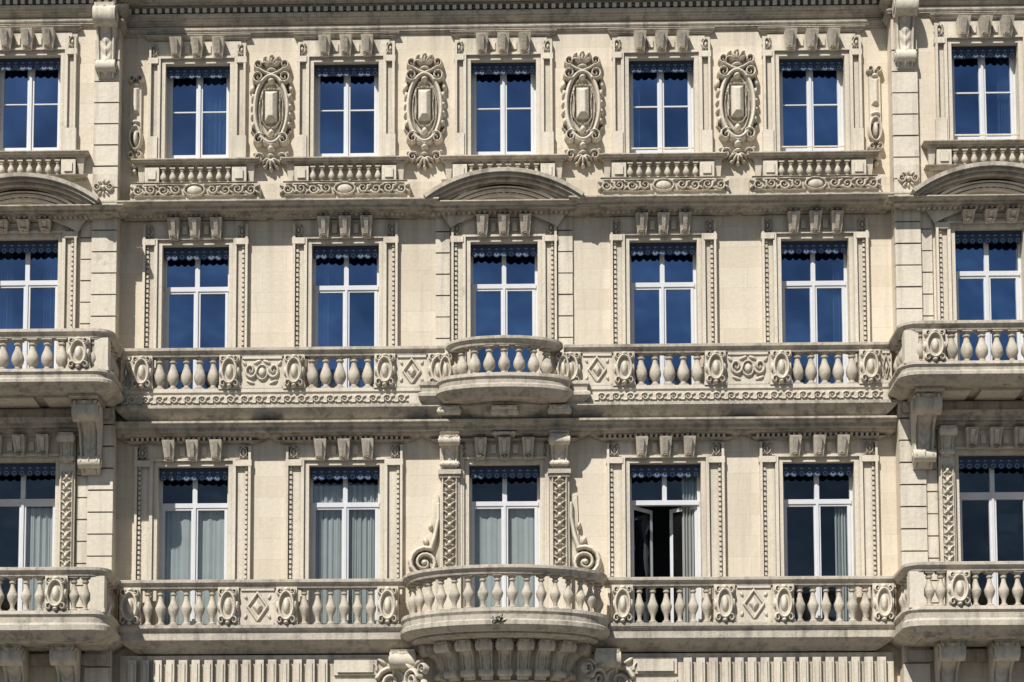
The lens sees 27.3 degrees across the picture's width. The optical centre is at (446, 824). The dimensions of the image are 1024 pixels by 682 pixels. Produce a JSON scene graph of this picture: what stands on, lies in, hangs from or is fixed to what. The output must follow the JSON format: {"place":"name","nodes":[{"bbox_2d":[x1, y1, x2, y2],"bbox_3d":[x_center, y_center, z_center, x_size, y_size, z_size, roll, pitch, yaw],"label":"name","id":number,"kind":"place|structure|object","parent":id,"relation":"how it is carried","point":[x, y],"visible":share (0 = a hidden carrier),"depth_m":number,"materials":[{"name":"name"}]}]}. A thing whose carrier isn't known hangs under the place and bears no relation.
{"place":"outdoors","nodes":[
{"label":"outdoors","id":0,"kind":"place"},
{"label":"ground","id":1,"kind":"structure","parent":0,"visible":0},
{"bbox_2d":[0,3,1023,681],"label":"wall","id":2,"kind":"structure","parent":1,"relation":"on","point":[270,257],"depth_m":41.14,"materials":[{"name":"stone"}]},
{"bbox_2d":[0,474,54,610],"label":"casement window","id":3,"kind":"structure","parent":2,"relation":"attached to","point":[36,533],"depth_m":40.81,"materials":[{"name":"white paint"}]},
{"bbox_2d":[0,463,55,476],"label":"lambrequin","id":4,"kind":"object","parent":2,"relation":"attached to","point":[28,469],"visible":1,"depth_m":40.72,"materials":[{"name":"blue paint"}]},
{"bbox_2d":[0,251,57,368],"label":"casement window","id":5,"kind":"structure","parent":2,"relation":"attached to","point":[28,289],"depth_m":41.20,"materials":[{"name":"blue glass"}]},
{"bbox_2d":[0,240,57,253],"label":"lambrequin","id":6,"kind":"object","parent":2,"relation":"attached to","point":[26,247],"visible":1,"depth_m":41.14,"materials":[{"name":"blue paint"}]},
{"bbox_2d":[0,68,60,150],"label":"casement window","id":7,"kind":"structure","parent":2,"relation":"attached to","point":[29,109],"depth_m":41.57,"materials":[{"name":"blue glass"}]},
{"bbox_2d":[0,58,60,70],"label":"lambrequin","id":8,"kind":"object","parent":2,"relation":"attached to","point":[32,63],"visible":1,"depth_m":41.49,"materials":[{"name":"blue paint"}]},
{"bbox_2d":[159,479,227,624],"bbox_3d":[-4.932,-5.346,41.128,1.381,3.225,0.181,0,-5,2],"label":"casement window","id":9,"kind":"structure","parent":2,"relation":"attached to","point":[193,540],"depth_m":41.17,"materials":[{"name":"grey glass"}]},
{"bbox_2d":[159,468,227,480],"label":"lambrequin","id":10,"kind":"object","parent":2,"relation":"attached to","point":[192,474],"visible":1,"depth_m":41.08,"materials":[{"name":"blue paint"}]},
{"bbox_2d":[163,258,228,388],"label":"casement window","id":11,"kind":"structure","parent":2,"relation":"attached to","point":[196,302],"depth_m":41.55,"materials":[{"name":"glass"}]},
{"bbox_2d":[164,247,228,260],"bbox_3d":[-4.937,-11.260,41.521,1.300,0.258,0.074,0,-5,2],"label":"lambrequin","id":12,"kind":"object","parent":2,"relation":"attached to","point":[205,253],"visible":1,"depth_m":41.49,"materials":[{"name":"blue paint"}]},
{"bbox_2d":[167,76,229,157],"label":"casement window","id":13,"kind":"structure","parent":2,"relation":"attached to","point":[198,117],"depth_m":41.92,"materials":[{"name":"blue glass"}]},
{"bbox_2d":[167,66,229,78],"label":"lambrequin","id":14,"kind":"object","parent":2,"relation":"attached to","point":[200,72],"visible":1,"depth_m":41.84,"materials":[{"name":"blue paint"}]},
{"bbox_2d":[309,478,379,623],"bbox_3d":[-1.983,-5.352,41.056,1.383,3.228,0.201,0,-5,2],"label":"casement window","id":15,"kind":"structure","parent":2,"relation":"attached to","point":[345,530],"depth_m":41.10,"materials":[{"name":"white paint"}]},
{"bbox_2d":[310,467,379,479],"bbox_3d":[-1.989,-6.842,41.021,1.364,0.258,0.073,0,-5,2],"label":"lambrequin","id":16,"kind":"object","parent":2,"relation":"attached to","point":[343,473],"visible":1,"depth_m":41.00,"materials":[{"name":"blue paint"}]},
{"bbox_2d":[313,256,378,387],"bbox_3d":[-1.984,-9.775,41.476,1.321,3.229,0.206,0,-5,2],"label":"casement window","id":17,"kind":"structure","parent":2,"relation":"attached to","point":[345,302],"depth_m":41.47,"materials":[{"name":"glass"}]},
{"bbox_2d":[313,246,378,258],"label":"lambrequin","id":18,"kind":"object","parent":2,"relation":"attached to","point":[339,252],"visible":1,"depth_m":41.41,"materials":[{"name":"blue paint"}]},
{"bbox_2d":[315,74,378,156],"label":"casement window","id":19,"kind":"structure","parent":2,"relation":"attached to","point":[347,116],"depth_m":41.84,"materials":[{"name":"blue glass"}]},
{"bbox_2d":[315,64,378,76],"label":"lambrequin","id":20,"kind":"object","parent":2,"relation":"attached to","point":[347,70],"visible":1,"depth_m":41.76,"materials":[{"name":"blue paint"}]},
{"bbox_2d":[471,72,535,154],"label":"casement window","id":21,"kind":"structure","parent":2,"relation":"attached to","point":[503,114],"depth_m":41.76,"materials":[{"name":"blue glass"}]},
{"bbox_2d":[471,62,535,74],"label":"lambrequin","id":22,"kind":"object","parent":2,"relation":"attached to","point":[501,68],"visible":1,"depth_m":41.68,"materials":[{"name":"blue paint"}]},
{"bbox_2d":[470,247,537,372],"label":"casement window","id":23,"kind":"structure","parent":2,"relation":"attached to","point":[504,295],"depth_m":41.39,"materials":[{"name":"blue glass"}]},
{"bbox_2d":[471,244,536,257],"bbox_3d":[1.121,-11.275,41.353,1.302,0.258,0.073,0,-5,2],"label":"lambrequin","id":24,"kind":"object","parent":2,"relation":"attached to","point":[511,250],"visible":1,"depth_m":41.33,"materials":[{"name":"blue paint"}]},
{"bbox_2d":[469,467,539,607],"bbox_3d":[1.125,-5.361,40.960,1.384,3.226,0.181,0,-5,2],"label":"casement window","id":25,"kind":"structure","parent":2,"relation":"attached to","point":[504,531],"depth_m":41.01,"materials":[{"name":"white paint"}]},
{"bbox_2d":[469,466,539,478],"bbox_3d":[1.119,-6.851,40.934,1.362,0.258,0.073,0,-5,2],"label":"lambrequin","id":26,"kind":"object","parent":2,"relation":"attached to","point":[503,472],"visible":1,"depth_m":40.91,"materials":[{"name":"blue paint"}]},
{"bbox_2d":[0,0,1020,681],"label":"scroll consoles","id":27,"kind":"object","parent":2,"relation":"attached to","point":[568,654],"visible":1,"depth_m":39.85,"materials":[{"name":"stone"}]},
{"bbox_2d":[0,15,1023,681],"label":"carved trim","id":28,"kind":"structure","parent":2,"relation":"attached to","point":[920,509],"depth_m":40.79,"materials":[{"name":"stone"}]},
{"bbox_2d":[0,24,1023,681],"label":"carved ornament","id":29,"kind":"object","parent":28,"relation":"attached to","point":[424,104],"visible":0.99,"depth_m":40.69,"materials":[{"name":"stone"}]},
{"bbox_2d":[0,148,1023,624],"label":"balusters","id":30,"kind":"object","parent":28,"relation":"attached to","point":[590,598],"visible":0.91,"depth_m":40.00,"materials":[{"name":"stone"}]},
{"bbox_2d":[0,0,1023,666],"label":"cornices and rails","id":31,"kind":"object","parent":2,"relation":"attached to","point":[532,396],"visible":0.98,"depth_m":40.44,"materials":[{"name":"stone"}]},
{"bbox_2d":[489,614,508,623],"bbox_3d":[0.972,-3.779,38.650,0.491,0.204,0.090,0,-5,2],"label":"weed plant","id":32,"kind":"object","parent":31,"relation":"attached to","point":[501,618],"visible":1,"depth_m":38.64,"materials":[{"name":"green plant"}]},
{"bbox_2d":[0,467,1023,622],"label":"interior rooms","id":33,"kind":"object","parent":2,"relation":"attached to","point":[975,530],"depth_m":42.50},
{"bbox_2d":[0,0,1023,681],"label":"dentils and beads","id":34,"kind":"object","parent":2,"relation":"attached to","point":[568,6],"visible":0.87,"depth_m":40.88,"materials":[{"name":"stone"}]},
{"bbox_2d":[629,60,692,72],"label":"lambrequin","id":35,"kind":"object","parent":2,"relation":"attached to","point":[658,66],"visible":1,"depth_m":41.59,"materials":[{"name":"blue paint"}]},
{"bbox_2d":[629,70,693,152],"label":"casement window","id":36,"kind":"structure","parent":2,"relation":"attached to","point":[660,109],"depth_m":41.67,"materials":[{"name":"blue glass"}]},
{"bbox_2d":[629,242,695,255],"bbox_3d":[4.230,-11.284,41.264,1.301,0.258,0.077,0,-5,2],"label":"lambrequin","id":37,"kind":"object","parent":2,"relation":"attached to","point":[648,249],"visible":1,"depth_m":41.24,"materials":[{"name":"blue paint"}]},
{"bbox_2d":[629,253,696,384],"bbox_3d":[4.233,-9.794,41.256,1.324,3.228,0.112,0,-5,2],"label":"casement window","id":38,"kind":"structure","parent":2,"relation":"attached to","point":[663,299],"depth_m":41.30,"materials":[{"name":"glass"}]},
{"bbox_2d":[630,464,699,477],"bbox_3d":[4.229,-6.859,40.846,1.360,0.258,0.076,0,-5,2],"label":"lambrequin","id":39,"kind":"object","parent":2,"relation":"attached to","point":[665,471],"visible":1,"depth_m":40.82,"materials":[{"name":"blue paint"}]},
{"bbox_2d":[630,476,700,622],"bbox_3d":[4.239,-5.351,41.072,1.384,3.226,0.559,0,-5,2],"label":"casement window","id":40,"kind":"structure","parent":2,"relation":"attached to","point":[689,502],"depth_m":40.92,"materials":[{"name":"white paint"}]},
{"bbox_2d":[779,58,842,70],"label":"lambrequin","id":41,"kind":"object","parent":2,"relation":"attached to","point":[808,64],"visible":1,"depth_m":41.51,"materials":[{"name":"blue paint"}]},
{"bbox_2d":[779,68,843,150],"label":"casement window","id":42,"kind":"structure","parent":2,"relation":"attached to","point":[811,108],"depth_m":41.59,"materials":[{"name":"blue glass"}]},
{"bbox_2d":[781,241,846,253],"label":"lambrequin","id":43,"kind":"object","parent":2,"relation":"attached to","point":[812,247],"visible":1,"depth_m":41.16,"materials":[{"name":"blue paint"}]},
{"bbox_2d":[781,252,848,383],"bbox_3d":[7.184,-9.799,41.221,1.322,3.229,0.205,0,-5,2],"label":"casement window","id":44,"kind":"structure","parent":2,"relation":"attached to","point":[814,297],"depth_m":41.21,"materials":[{"name":"glass"}]},
{"bbox_2d":[783,463,852,476],"bbox_3d":[7.177,-6.866,40.765,1.362,0.258,0.074,0,-5,2],"label":"lambrequin","id":45,"kind":"object","parent":2,"relation":"attached to","point":[825,470],"visible":1,"depth_m":40.74,"materials":[{"name":"blue paint"}]},
{"bbox_2d":[783,474,853,621],"bbox_3d":[7.183,-5.374,40.802,1.384,3.224,0.205,0,-5,2],"label":"casement window","id":46,"kind":"structure","parent":2,"relation":"attached to","point":[844,555],"depth_m":40.79,"materials":[{"name":"white paint"}]},
{"bbox_2d":[951,46,1015,58],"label":"lambrequin","id":47,"kind":"object","parent":2,"relation":"attached to","point":[985,51],"visible":1,"depth_m":40.97,"materials":[{"name":"blue paint"}]},
{"bbox_2d":[952,56,1016,139],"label":"casement window","id":48,"kind":"structure","parent":2,"relation":"attached to","point":[983,96],"depth_m":41.05,"materials":[{"name":"blue glass"}]},
{"bbox_2d":[955,230,1021,243],"bbox_3d":[10.445,-11.342,40.645,1.302,0.258,0.073,0,-5,2],"label":"lambrequin","id":49,"kind":"object","parent":2,"relation":"attached to","point":[986,237],"visible":1,"depth_m":40.62,"materials":[{"name":"blue paint"}]},
{"bbox_2d":[955,241,1022,360],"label":"casement window","id":50,"kind":"structure","parent":2,"relation":"attached to","point":[988,281],"depth_m":40.68,"materials":[{"name":"blue glass"}]},
{"bbox_2d":[958,456,1023,469],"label":"lambrequin","id":51,"kind":"object","parent":2,"relation":"attached to","point":[991,462],"visible":1,"depth_m":40.20,"materials":[{"name":"blue paint"}]},
{"bbox_2d":[959,467,1023,604],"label":"casement window","id":52,"kind":"structure","parent":2,"relation":"attached to","point":[991,496],"depth_m":40.24,"materials":[{"name":"white paint"}]}
]}

